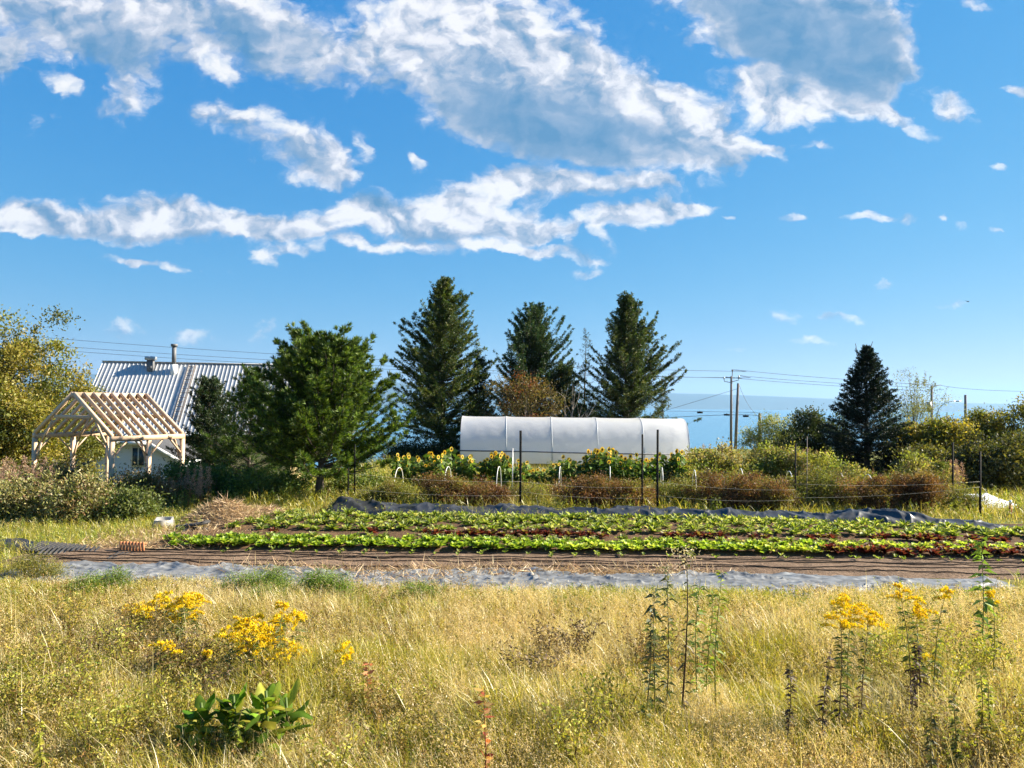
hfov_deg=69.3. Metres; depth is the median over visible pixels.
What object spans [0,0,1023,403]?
sky
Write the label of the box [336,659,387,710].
dry weed
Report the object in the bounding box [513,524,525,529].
leafy green
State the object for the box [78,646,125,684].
dry weed
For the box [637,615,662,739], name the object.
tall weed
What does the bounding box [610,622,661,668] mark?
dry weed
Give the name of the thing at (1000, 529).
leafy green
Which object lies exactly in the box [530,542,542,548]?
lettuce
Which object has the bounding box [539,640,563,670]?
dry weed
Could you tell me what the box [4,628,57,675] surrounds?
dry weed
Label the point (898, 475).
weed clump
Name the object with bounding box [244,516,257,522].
leafy green
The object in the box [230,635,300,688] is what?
dry weed
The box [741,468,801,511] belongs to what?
bean vines
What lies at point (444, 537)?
lettuce
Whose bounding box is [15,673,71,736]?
dry weed
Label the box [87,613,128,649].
dry weed
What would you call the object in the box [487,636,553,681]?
dry weed
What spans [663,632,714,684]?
dry weed
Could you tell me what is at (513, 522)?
leafy green
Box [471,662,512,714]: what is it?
dry weed
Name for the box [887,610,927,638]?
dry weed
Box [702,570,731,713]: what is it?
tall weed
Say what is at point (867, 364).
spruce tree
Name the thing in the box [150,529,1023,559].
lettuce bed
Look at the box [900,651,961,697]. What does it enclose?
dry weed
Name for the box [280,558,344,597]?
weed clump
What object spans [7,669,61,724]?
dry weed
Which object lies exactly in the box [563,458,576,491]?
sunflower
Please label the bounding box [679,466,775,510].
bean vines
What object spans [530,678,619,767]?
dry weed
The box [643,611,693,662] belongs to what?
dry weed
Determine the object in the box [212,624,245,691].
goldenrod
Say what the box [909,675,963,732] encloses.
dry weed
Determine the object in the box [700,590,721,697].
tall weed
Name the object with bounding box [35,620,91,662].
dry weed
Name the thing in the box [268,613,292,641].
goldenrod
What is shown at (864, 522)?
leafy green
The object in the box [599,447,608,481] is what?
sunflower
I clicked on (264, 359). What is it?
power line
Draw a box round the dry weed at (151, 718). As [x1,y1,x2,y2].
[120,689,183,748]
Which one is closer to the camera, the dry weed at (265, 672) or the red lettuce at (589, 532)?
the dry weed at (265, 672)
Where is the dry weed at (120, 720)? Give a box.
[63,671,151,765]
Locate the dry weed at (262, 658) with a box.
[244,640,283,670]
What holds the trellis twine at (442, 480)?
attached to the trellis post at (520, 465)
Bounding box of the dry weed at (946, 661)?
[897,639,958,686]
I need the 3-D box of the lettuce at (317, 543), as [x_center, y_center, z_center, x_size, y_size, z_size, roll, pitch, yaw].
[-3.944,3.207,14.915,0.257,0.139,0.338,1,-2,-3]
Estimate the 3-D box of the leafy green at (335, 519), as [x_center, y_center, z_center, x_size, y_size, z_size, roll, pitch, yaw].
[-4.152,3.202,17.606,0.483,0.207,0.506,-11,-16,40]
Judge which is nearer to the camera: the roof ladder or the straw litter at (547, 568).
the straw litter at (547, 568)
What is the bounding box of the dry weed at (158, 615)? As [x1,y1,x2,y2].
[104,585,176,632]
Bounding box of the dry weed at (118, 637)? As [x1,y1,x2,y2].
[92,605,158,669]
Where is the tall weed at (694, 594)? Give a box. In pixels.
[684,579,709,703]
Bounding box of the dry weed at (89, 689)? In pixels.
[71,672,116,704]
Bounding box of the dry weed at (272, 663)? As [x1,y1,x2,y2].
[245,660,284,694]
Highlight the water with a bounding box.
[69,405,1023,466]
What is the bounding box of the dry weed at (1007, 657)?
[958,624,1017,679]
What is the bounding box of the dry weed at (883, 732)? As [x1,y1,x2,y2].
[862,693,935,759]
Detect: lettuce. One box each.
[162,532,180,539]
[168,539,183,545]
[181,534,190,540]
[184,537,198,544]
[192,539,206,545]
[193,533,208,539]
[203,536,220,544]
[214,536,233,544]
[215,532,226,537]
[225,531,241,537]
[227,537,243,545]
[234,533,250,536]
[238,536,256,544]
[250,533,262,538]
[255,539,266,546]
[265,537,283,545]
[267,527,279,532]
[269,532,287,539]
[276,539,287,547]
[285,535,297,540]
[288,538,301,546]
[295,533,310,538]
[295,537,313,546]
[310,540,323,546]
[317,534,332,541]
[322,539,334,545]
[333,537,346,544]
[342,534,357,540]
[344,541,358,546]
[355,535,370,541]
[358,538,372,546]
[366,525,378,532]
[368,537,383,545]
[381,536,394,543]
[382,540,393,545]
[392,539,410,547]
[402,534,414,541]
[411,541,422,548]
[414,538,425,541]
[418,527,430,534]
[420,541,432,547]
[421,535,436,541]
[427,528,443,535]
[430,539,445,547]
[436,534,453,543]
[443,530,453,534]
[448,541,461,548]
[449,536,462,542]
[452,530,464,535]
[457,540,471,546]
[463,527,479,535]
[469,537,484,543]
[470,539,485,548]
[473,527,489,534]
[482,539,499,548]
[483,535,500,541]
[484,528,499,535]
[494,543,505,549]
[496,531,507,535]
[499,537,513,543]
[504,541,523,549]
[507,530,519,535]
[517,528,531,535]
[517,541,531,548]
[520,537,534,543]
[527,528,543,536]
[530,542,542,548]
[534,538,544,543]
[541,541,555,549]
[542,528,552,535]
[545,537,559,543]
[551,526,565,535]
[555,542,571,550]
[557,539,568,543]
[563,529,573,535]
[566,541,579,549]
[574,530,586,536]
[575,542,590,550]
[580,536,596,544]
[584,530,594,535]
[588,541,599,548]
[594,531,608,537]
[595,540,611,549]
[608,542,623,550]
[617,539,635,546]
[622,541,636,549]
[632,540,645,545]
[633,544,644,550]
[643,539,656,544]
[645,542,660,549]
[652,539,663,544]
[655,544,667,549]
[660,531,674,536]
[660,537,677,547]
[666,542,680,549]
[669,530,685,536]
[674,542,690,549]
[684,533,694,537]
[690,540,708,549]
[691,529,706,536]
[700,539,713,544]
[702,531,715,538]
[704,542,718,549]
[712,529,728,537]
[714,544,726,549]
[721,540,735,545]
[722,542,743,550]
[738,542,753,549]
[743,539,761,544]
[747,532,758,538]
[750,544,766,552]
[756,539,770,546]
[758,533,770,538]
[763,542,777,551]
[774,540,790,547]
[777,545,791,552]
[787,542,803,551]
[798,538,814,545]
[798,543,813,551]
[802,533,816,538]
[809,545,823,552]
[813,533,825,538]
[815,540,828,547]
[819,543,838,551]
[823,532,840,540]
[832,544,847,552]
[837,541,850,546]
[844,545,858,552]
[848,540,861,547]
[855,545,874,553]
[862,541,876,545]
[865,545,880,551]
[867,533,880,539]
[872,539,886,546]
[874,531,891,540]
[878,543,894,553]
[887,540,901,548]
[893,547,908,556]
[895,542,908,547]
[900,533,913,539]
[901,547,917,554]
[908,541,925,547]
[911,532,929,540]
[912,545,927,552]
[920,541,934,548]
[924,531,938,540]
[925,548,942,554]
[932,541,951,548]
[935,534,946,540]
[936,546,953,552]
[944,542,960,547]
[945,535,956,541]
[949,547,964,554]
[960,547,973,553]
[963,532,979,539]
[965,543,977,547]
[981,547,996,555]
[989,542,1003,547]
[990,537,1000,541]
[993,546,1010,553]
[999,536,1010,541]
[1001,543,1013,548]
[1005,547,1019,554]
[1013,545,1023,549]
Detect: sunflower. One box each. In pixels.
[392,457,403,480]
[401,455,415,484]
[403,464,413,482]
[404,459,413,480]
[411,459,424,484]
[412,455,422,478]
[414,458,423,486]
[418,464,430,478]
[423,462,433,479]
[424,451,434,486]
[429,460,439,478]
[431,455,442,477]
[433,459,445,478]
[434,453,447,471]
[442,450,452,469]
[446,447,457,477]
[452,454,462,478]
[455,455,467,476]
[455,463,466,479]
[462,458,475,482]
[464,455,476,482]
[465,459,476,482]
[475,461,482,487]
[477,459,488,480]
[479,462,490,482]
[480,461,490,479]
[481,457,492,481]
[485,454,496,480]
[486,455,499,483]
[494,454,505,484]
[494,460,503,483]
[500,455,513,486]
[503,464,515,485]
[514,465,523,485]
[523,460,531,481]
[524,470,534,483]
[534,468,541,486]
[539,469,548,485]
[539,470,548,485]
[546,463,558,488]
[547,464,558,490]
[557,455,569,484]
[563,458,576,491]
[565,463,575,483]
[576,456,587,477]
[576,468,586,484]
[583,449,591,475]
[584,451,591,473]
[584,460,595,481]
[589,449,603,478]
[592,458,604,479]
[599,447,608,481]
[599,452,612,479]
[602,460,614,480]
[603,453,615,485]
[604,450,615,476]
[605,447,614,465]
[608,450,622,479]
[615,461,626,483]
[616,457,631,478]
[621,457,631,480]
[623,454,636,480]
[636,463,647,483]
[640,458,653,485]
[643,464,652,486]
[651,459,663,485]
[652,452,666,477]
[666,457,676,474]
[670,448,679,471]
[670,457,683,486]
[674,450,687,484]
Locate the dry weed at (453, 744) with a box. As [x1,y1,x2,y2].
[428,704,486,767]
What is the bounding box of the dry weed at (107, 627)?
[85,601,118,634]
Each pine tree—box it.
[186,363,293,484]
[226,318,417,499]
[482,302,600,417]
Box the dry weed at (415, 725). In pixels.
[385,692,428,755]
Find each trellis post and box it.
[347,467,348,496]
[354,444,355,496]
[512,448,512,486]
[519,430,521,505]
[641,434,642,505]
[656,430,658,507]
[794,443,796,509]
[952,442,953,496]
[979,451,981,516]
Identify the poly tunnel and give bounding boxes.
[458,416,689,470]
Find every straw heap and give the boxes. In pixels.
[55,530,245,549]
[94,520,265,541]
[178,493,271,526]
[252,500,289,516]
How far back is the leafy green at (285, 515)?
18.10 m
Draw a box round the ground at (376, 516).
[0,448,1023,767]
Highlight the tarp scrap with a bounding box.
[0,538,37,550]
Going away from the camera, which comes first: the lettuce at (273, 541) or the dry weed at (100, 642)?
the dry weed at (100, 642)
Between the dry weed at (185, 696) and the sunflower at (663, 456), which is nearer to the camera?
the dry weed at (185, 696)
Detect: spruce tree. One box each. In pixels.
[456,354,496,445]
[547,362,579,417]
[819,341,916,475]
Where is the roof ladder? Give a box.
[172,365,195,421]
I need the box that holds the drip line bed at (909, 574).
[0,548,1023,579]
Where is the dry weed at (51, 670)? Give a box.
[30,637,94,682]
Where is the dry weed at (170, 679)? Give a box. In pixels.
[158,668,206,696]
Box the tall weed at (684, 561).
[662,545,701,717]
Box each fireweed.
[0,460,7,479]
[1,457,9,492]
[4,458,15,480]
[11,462,19,478]
[21,455,30,479]
[184,466,192,496]
[184,469,191,502]
[186,467,196,505]
[186,474,195,508]
[195,465,204,501]
[198,484,202,504]
[205,467,212,500]
[205,467,215,500]
[954,465,962,488]
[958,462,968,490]
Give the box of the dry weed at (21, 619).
[0,606,36,635]
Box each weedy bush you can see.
[659,457,709,489]
[683,437,755,486]
[725,437,792,481]
[762,440,848,482]
[824,455,883,495]
[886,447,967,493]
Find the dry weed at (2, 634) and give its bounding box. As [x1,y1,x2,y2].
[0,611,18,653]
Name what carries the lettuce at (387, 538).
on the lettuce bed at (646, 550)
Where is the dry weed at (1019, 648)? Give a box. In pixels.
[980,619,1023,672]
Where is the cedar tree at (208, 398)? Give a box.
[157,373,245,480]
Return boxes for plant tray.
[21,541,86,553]
[39,546,99,553]
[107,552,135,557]
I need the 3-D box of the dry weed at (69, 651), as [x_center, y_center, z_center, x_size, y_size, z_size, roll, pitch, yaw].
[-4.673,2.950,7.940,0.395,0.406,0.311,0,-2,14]
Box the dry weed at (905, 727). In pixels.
[894,698,994,764]
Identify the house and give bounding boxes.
[80,344,301,478]
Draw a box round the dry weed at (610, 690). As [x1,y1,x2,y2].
[573,647,657,740]
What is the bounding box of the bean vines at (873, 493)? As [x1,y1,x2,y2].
[826,469,933,510]
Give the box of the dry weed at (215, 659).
[189,644,231,683]
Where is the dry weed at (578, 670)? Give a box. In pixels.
[560,660,600,678]
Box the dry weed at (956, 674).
[904,642,978,706]
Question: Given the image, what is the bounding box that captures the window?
[131,446,145,466]
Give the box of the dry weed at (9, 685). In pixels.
[0,649,32,710]
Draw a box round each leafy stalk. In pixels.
[30,721,50,767]
[230,710,248,767]
[783,666,797,759]
[815,649,835,752]
[905,643,923,738]
[922,716,938,767]
[946,695,965,767]
[973,666,989,752]
[981,682,996,763]
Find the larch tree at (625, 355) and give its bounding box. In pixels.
[553,290,701,425]
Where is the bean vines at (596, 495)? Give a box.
[541,469,640,508]
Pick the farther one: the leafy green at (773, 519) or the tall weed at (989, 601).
the leafy green at (773, 519)
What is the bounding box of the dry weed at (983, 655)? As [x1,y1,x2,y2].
[929,629,1004,679]
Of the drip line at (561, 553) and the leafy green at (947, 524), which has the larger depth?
the leafy green at (947, 524)
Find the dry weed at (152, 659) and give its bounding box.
[112,630,191,681]
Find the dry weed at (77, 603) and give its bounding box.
[53,588,87,620]
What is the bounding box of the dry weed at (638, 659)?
[606,633,657,681]
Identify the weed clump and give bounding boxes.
[0,548,72,580]
[61,565,117,595]
[81,564,141,593]
[205,564,268,600]
[234,560,301,594]
[234,575,297,607]
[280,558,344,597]
[311,564,364,600]
[352,483,405,501]
[357,476,422,503]
[388,575,448,605]
[417,473,482,500]
[507,477,558,505]
[589,477,650,507]
[646,471,707,508]
[646,479,680,504]
[710,466,775,506]
[770,470,822,508]
[778,461,855,509]
[817,463,865,509]
[869,469,917,501]
[930,480,1001,511]
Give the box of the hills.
[16,371,1019,412]
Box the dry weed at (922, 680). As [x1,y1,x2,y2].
[902,667,938,701]
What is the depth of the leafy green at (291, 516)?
18.05 m
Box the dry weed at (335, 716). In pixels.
[321,694,368,742]
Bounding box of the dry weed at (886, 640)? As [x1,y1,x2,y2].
[862,619,909,657]
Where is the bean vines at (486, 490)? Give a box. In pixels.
[461,473,517,505]
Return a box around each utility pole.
[723,370,739,448]
[734,383,738,448]
[927,385,939,418]
[964,395,966,420]
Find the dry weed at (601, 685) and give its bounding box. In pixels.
[591,664,632,711]
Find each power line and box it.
[0,333,746,371]
[0,341,741,378]
[1,345,749,377]
[689,411,754,412]
[726,377,921,390]
[738,375,924,387]
[741,370,922,384]
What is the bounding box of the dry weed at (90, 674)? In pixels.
[43,633,119,706]
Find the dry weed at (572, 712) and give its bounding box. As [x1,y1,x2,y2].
[540,672,609,753]
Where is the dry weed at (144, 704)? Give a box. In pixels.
[131,682,196,731]
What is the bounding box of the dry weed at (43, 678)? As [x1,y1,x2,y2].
[32,652,86,712]
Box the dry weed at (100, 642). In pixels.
[88,611,141,652]
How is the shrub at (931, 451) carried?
on the ground at (376, 516)
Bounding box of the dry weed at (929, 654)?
[898,632,947,670]
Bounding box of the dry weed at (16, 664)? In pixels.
[0,633,61,711]
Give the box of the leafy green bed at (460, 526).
[213,515,1023,540]
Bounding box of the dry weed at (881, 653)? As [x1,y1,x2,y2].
[850,613,918,680]
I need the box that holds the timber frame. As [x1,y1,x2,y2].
[31,392,184,496]
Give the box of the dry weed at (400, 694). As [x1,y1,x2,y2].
[380,658,443,719]
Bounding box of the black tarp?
[326,496,1021,529]
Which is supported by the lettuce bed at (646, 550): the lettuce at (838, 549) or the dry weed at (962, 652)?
the lettuce at (838, 549)
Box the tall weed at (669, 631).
[648,562,679,723]
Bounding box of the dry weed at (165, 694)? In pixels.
[137,659,216,745]
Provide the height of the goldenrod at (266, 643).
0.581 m
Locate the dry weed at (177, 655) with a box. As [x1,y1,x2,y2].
[158,620,198,676]
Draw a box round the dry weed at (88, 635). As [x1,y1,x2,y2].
[57,608,118,658]
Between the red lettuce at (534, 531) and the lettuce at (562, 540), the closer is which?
the lettuce at (562, 540)
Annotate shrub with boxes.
[0,466,72,521]
[2,453,99,489]
[17,458,129,524]
[85,478,180,523]
[99,460,186,508]
[152,456,207,498]
[167,455,255,500]
[214,457,308,502]
[265,467,315,498]
[324,472,366,496]
[328,468,420,494]
[375,441,428,460]
[380,432,453,459]
[423,426,459,460]
[457,409,500,454]
[544,404,586,417]
[583,404,619,417]
[735,410,796,460]
[760,420,808,451]
[774,401,856,460]
[877,417,930,470]
[885,435,961,478]
[897,410,992,453]
[938,424,1023,495]
[947,403,1005,445]
[961,394,1023,450]
[987,429,1023,485]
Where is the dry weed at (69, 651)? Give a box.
[59,636,96,660]
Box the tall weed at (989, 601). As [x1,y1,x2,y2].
[968,532,998,648]
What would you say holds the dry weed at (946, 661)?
on the ground at (376, 516)
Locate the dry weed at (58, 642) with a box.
[33,630,71,657]
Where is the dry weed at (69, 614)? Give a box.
[51,583,92,635]
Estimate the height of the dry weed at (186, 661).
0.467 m
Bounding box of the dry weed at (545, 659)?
[515,635,582,687]
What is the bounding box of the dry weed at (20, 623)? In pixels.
[1,609,34,638]
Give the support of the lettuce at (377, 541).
on the lettuce bed at (646, 550)
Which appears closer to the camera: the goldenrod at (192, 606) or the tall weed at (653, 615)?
the tall weed at (653, 615)
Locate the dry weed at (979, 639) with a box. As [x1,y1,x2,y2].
[929,619,995,666]
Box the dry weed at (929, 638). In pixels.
[911,617,979,655]
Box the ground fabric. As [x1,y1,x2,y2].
[0,560,1017,605]
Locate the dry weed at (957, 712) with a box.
[915,688,998,748]
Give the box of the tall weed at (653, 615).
[638,588,668,729]
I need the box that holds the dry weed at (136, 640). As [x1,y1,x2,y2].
[104,603,168,662]
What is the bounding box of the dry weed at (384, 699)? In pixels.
[360,674,395,719]
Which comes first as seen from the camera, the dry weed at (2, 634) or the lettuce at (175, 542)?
the dry weed at (2, 634)
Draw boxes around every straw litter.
[190,553,387,575]
[294,562,493,584]
[344,554,556,575]
[419,557,637,576]
[540,557,751,575]
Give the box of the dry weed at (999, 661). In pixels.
[976,647,1013,674]
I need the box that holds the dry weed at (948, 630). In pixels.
[911,610,960,647]
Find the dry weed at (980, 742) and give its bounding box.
[940,701,1010,763]
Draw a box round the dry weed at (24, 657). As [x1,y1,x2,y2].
[0,633,59,676]
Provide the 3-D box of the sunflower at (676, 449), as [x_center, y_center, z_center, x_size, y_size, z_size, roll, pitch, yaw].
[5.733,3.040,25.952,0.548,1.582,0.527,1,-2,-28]
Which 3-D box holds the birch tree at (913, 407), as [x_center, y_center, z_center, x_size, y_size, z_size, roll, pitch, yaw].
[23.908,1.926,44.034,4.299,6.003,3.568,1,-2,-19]
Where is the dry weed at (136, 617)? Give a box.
[120,590,164,631]
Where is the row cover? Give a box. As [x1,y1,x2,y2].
[969,493,1021,507]
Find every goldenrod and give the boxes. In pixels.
[121,603,137,618]
[131,604,149,621]
[135,606,154,636]
[143,598,160,620]
[145,592,162,618]
[148,639,173,678]
[155,590,173,639]
[157,600,177,626]
[161,644,183,684]
[164,595,190,638]
[165,612,180,639]
[167,598,183,633]
[170,589,196,632]
[174,596,202,645]
[175,596,201,644]
[186,608,204,650]
[188,592,206,635]
[189,591,211,630]
[199,648,212,679]
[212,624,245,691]
[224,623,251,662]
[229,616,246,643]
[234,622,250,648]
[236,615,261,657]
[236,636,262,674]
[243,623,261,683]
[244,619,267,639]
[247,612,275,670]
[247,632,266,673]
[251,635,272,672]
[256,629,287,671]
[259,619,282,637]
[259,631,279,656]
[261,656,291,677]
[265,626,282,652]
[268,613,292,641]
[271,599,289,677]
[273,611,292,637]
[273,639,302,673]
[287,612,306,650]
[288,608,307,645]
[289,649,311,660]
[333,640,350,671]
[340,647,354,683]
[817,610,868,732]
[829,593,874,723]
[847,608,888,729]
[886,582,925,704]
[908,600,938,712]
[910,649,937,672]
[925,584,954,705]
[984,589,1003,685]
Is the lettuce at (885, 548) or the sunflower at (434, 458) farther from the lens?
the sunflower at (434, 458)
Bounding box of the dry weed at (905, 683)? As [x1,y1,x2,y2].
[882,657,932,701]
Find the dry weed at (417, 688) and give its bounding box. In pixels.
[408,672,447,729]
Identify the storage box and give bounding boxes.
[152,517,174,529]
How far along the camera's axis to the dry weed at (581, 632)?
8.33 m
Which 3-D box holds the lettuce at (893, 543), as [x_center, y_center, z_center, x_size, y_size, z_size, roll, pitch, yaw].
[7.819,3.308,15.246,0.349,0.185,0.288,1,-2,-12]
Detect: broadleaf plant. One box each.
[171,693,226,762]
[201,682,257,760]
[240,681,296,767]
[268,678,312,755]
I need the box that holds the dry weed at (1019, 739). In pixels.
[984,703,1023,761]
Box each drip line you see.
[30,554,1018,565]
[40,556,1023,567]
[56,558,1022,574]
[75,551,1023,563]
[113,548,1022,561]
[145,548,1023,559]
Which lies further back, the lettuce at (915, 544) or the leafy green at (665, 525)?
the leafy green at (665, 525)
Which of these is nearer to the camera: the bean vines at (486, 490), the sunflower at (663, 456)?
the bean vines at (486, 490)
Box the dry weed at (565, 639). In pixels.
[542,619,584,662]
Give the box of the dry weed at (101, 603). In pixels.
[87,595,113,614]
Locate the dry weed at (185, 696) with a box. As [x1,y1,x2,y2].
[151,670,207,720]
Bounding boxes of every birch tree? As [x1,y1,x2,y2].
[0,304,119,489]
[31,376,127,477]
[885,367,955,426]
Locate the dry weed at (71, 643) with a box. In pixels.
[51,631,80,651]
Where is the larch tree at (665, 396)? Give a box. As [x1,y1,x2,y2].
[649,387,674,418]
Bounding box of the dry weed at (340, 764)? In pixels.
[285,698,384,767]
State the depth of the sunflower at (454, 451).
26.98 m
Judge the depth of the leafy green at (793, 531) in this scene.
16.98 m
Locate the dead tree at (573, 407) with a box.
[543,383,601,417]
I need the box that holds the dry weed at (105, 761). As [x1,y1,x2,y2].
[79,724,145,767]
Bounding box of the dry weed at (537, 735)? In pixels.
[522,712,573,756]
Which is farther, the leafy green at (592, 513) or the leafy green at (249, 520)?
the leafy green at (592, 513)
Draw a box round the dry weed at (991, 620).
[965,608,1008,642]
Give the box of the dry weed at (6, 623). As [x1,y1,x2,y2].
[0,609,38,643]
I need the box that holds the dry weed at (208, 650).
[190,630,221,668]
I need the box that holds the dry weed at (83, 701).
[51,669,118,731]
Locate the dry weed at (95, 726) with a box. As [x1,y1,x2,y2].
[58,680,146,752]
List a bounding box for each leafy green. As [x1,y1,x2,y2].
[225,519,245,527]
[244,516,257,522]
[253,522,269,530]
[255,516,273,523]
[269,515,285,522]
[270,508,282,515]
[270,520,285,526]
[278,513,287,519]
[282,520,297,527]
[287,513,301,518]
[290,515,302,523]
[293,508,310,513]
[295,522,310,527]
[303,512,315,519]
[304,518,316,523]
[310,525,323,530]
[313,513,327,519]
[314,517,332,524]
[320,509,334,516]
[323,522,340,529]
[327,515,345,522]
[329,512,343,517]
[339,523,356,530]
[341,506,356,514]
[342,515,353,522]
[346,516,354,523]
[350,511,364,517]
[353,522,369,531]
[355,517,371,523]
[363,513,374,518]
[369,522,385,529]
[371,518,383,523]
[377,515,389,520]
[382,522,396,530]
[388,510,404,517]
[395,518,413,530]
[401,512,416,518]
[407,510,419,515]
[408,517,425,524]
[411,526,423,531]
[413,511,427,517]
[420,516,438,525]
[426,511,443,517]
[427,523,444,531]
[435,515,445,521]
[440,512,456,518]
[442,524,456,529]
[447,516,458,522]
[455,512,472,518]
[458,515,471,523]
[463,517,481,524]
[471,513,482,518]
[471,523,486,529]
[480,516,495,525]
[483,512,497,519]
[485,523,502,530]
[489,513,503,521]
[501,523,513,529]
[504,515,517,521]
[507,518,521,525]
[508,512,523,516]
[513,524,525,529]
[515,514,531,522]
[522,521,532,526]
[526,514,537,519]
[528,517,541,523]
[528,523,543,529]
[541,516,555,524]
[543,512,559,517]
[543,521,560,529]
[550,515,566,521]
[550,519,564,526]
[563,512,582,519]
[563,519,577,526]
[571,525,584,530]
[576,511,590,519]
[576,521,590,526]
[581,518,593,523]
[584,510,597,518]
[587,524,600,530]
[588,519,606,526]
[590,514,603,520]
[594,517,610,524]
[596,522,615,533]
[601,515,614,519]
[607,515,621,522]
[614,523,628,530]
[618,522,631,527]
[623,512,634,518]
[630,519,647,528]
[630,527,642,533]
[632,513,649,517]
[633,515,645,521]
[640,517,651,522]
[645,524,662,531]
[646,519,659,527]
[650,512,663,519]
[654,517,669,524]
[659,522,671,528]
[660,513,672,518]
[669,515,682,522]
[670,512,684,518]
[675,527,686,532]
[677,524,688,528]
[679,518,696,524]
[683,513,698,519]
[686,521,700,526]
[686,524,704,532]
[692,519,704,524]
[695,513,710,520]
[700,523,714,528]
[703,516,721,525]
[705,528,715,532]
[712,515,727,521]
[714,522,730,527]
[716,527,730,532]
[727,514,742,522]
[729,527,744,534]
[732,519,748,525]
[739,522,756,528]
[740,527,755,532]
[742,516,756,523]
[755,516,769,523]
[756,524,769,528]
[757,527,773,533]
[758,520,770,524]
[768,516,782,521]
[771,524,785,530]
[773,520,787,525]
[780,516,796,522]
[782,521,804,529]
[786,526,801,534]
[795,517,808,522]
[799,522,808,528]
[801,520,814,526]
[801,529,814,534]
[807,517,820,524]
[809,523,826,529]
[810,526,830,533]
[817,520,829,526]
[827,525,844,535]
[830,521,841,526]
[838,524,850,529]
[842,519,860,526]
[843,527,858,533]
[849,523,866,529]
[855,517,872,525]
[859,528,875,537]
[863,523,877,530]
[868,520,882,526]
[874,528,894,536]
[878,523,892,531]
[882,522,895,527]
[890,529,902,536]
[895,519,914,527]
[899,527,917,536]
[911,522,923,526]
[913,528,928,533]
[914,524,932,530]
[921,519,940,526]
[929,525,949,535]
[938,521,957,528]
[945,526,960,530]
[945,529,962,536]
[955,524,977,531]
[974,525,994,530]
[974,527,995,537]
[990,527,1005,532]
[991,529,1007,536]
[998,525,1012,531]
[1002,527,1021,536]
[1009,525,1023,531]
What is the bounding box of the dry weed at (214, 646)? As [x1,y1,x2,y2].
[184,628,229,673]
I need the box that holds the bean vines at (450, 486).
[404,466,476,505]
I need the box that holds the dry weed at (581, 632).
[544,607,609,660]
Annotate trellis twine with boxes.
[348,488,516,495]
[351,473,519,481]
[810,481,979,485]
[818,487,975,497]
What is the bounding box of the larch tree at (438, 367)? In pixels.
[384,275,500,442]
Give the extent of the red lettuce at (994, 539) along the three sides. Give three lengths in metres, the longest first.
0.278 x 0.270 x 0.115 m
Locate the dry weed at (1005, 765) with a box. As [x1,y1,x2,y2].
[957,724,1023,767]
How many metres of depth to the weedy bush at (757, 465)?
27.62 m
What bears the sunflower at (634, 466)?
on the ground at (376, 516)
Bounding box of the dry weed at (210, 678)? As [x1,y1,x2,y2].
[169,654,238,700]
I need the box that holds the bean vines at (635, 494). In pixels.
[608,475,662,506]
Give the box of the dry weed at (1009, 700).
[987,660,1023,731]
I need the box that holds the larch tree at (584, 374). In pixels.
[571,328,596,404]
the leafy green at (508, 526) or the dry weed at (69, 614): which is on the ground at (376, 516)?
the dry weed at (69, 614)
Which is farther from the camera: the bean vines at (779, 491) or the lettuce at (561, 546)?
the bean vines at (779, 491)
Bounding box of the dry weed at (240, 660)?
[233,649,248,681]
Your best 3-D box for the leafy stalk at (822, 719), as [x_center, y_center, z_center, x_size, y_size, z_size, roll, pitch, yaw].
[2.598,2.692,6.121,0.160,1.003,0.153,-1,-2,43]
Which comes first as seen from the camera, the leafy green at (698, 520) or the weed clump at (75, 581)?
the weed clump at (75, 581)
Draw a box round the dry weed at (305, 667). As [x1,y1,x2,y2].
[285,656,324,675]
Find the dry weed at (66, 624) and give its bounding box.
[53,600,100,639]
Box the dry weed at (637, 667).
[609,644,673,684]
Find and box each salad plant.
[263,531,273,537]
[306,531,320,538]
[353,531,362,537]
[365,531,376,537]
[376,531,389,538]
[418,532,431,537]
[504,534,516,539]
[533,534,542,538]
[614,533,627,540]
[630,535,642,540]
[645,535,656,540]
[674,535,682,540]
[685,537,699,541]
[714,536,726,541]
[728,535,741,541]
[768,536,783,541]
[784,536,797,541]
[827,538,839,543]
[858,539,868,543]
[955,540,966,544]
[965,538,977,544]
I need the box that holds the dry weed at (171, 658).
[155,629,224,678]
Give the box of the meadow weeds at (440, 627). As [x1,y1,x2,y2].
[0,453,1023,767]
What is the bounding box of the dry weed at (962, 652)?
[939,624,1011,687]
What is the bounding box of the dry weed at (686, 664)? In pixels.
[652,647,711,681]
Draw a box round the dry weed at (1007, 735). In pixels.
[971,698,1023,763]
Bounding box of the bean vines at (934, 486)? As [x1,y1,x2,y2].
[897,466,952,513]
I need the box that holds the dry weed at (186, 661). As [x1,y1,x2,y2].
[156,640,193,677]
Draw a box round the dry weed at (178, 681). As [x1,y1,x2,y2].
[145,660,197,704]
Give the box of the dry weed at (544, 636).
[518,610,573,657]
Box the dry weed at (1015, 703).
[1000,694,1023,730]
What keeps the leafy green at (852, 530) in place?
on the leafy green bed at (460, 526)
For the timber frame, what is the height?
4.520 m
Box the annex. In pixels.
[91,430,200,485]
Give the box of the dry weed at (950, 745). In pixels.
[937,709,984,767]
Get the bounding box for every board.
[173,525,207,529]
[181,520,210,526]
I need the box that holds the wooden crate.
[119,541,146,550]
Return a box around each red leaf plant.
[361,660,374,711]
[473,686,495,767]
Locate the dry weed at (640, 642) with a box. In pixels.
[629,619,681,664]
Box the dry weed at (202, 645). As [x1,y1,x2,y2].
[178,631,233,669]
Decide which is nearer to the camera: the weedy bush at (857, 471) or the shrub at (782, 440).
the weedy bush at (857, 471)
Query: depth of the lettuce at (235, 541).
14.84 m
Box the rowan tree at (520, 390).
[479,366,573,416]

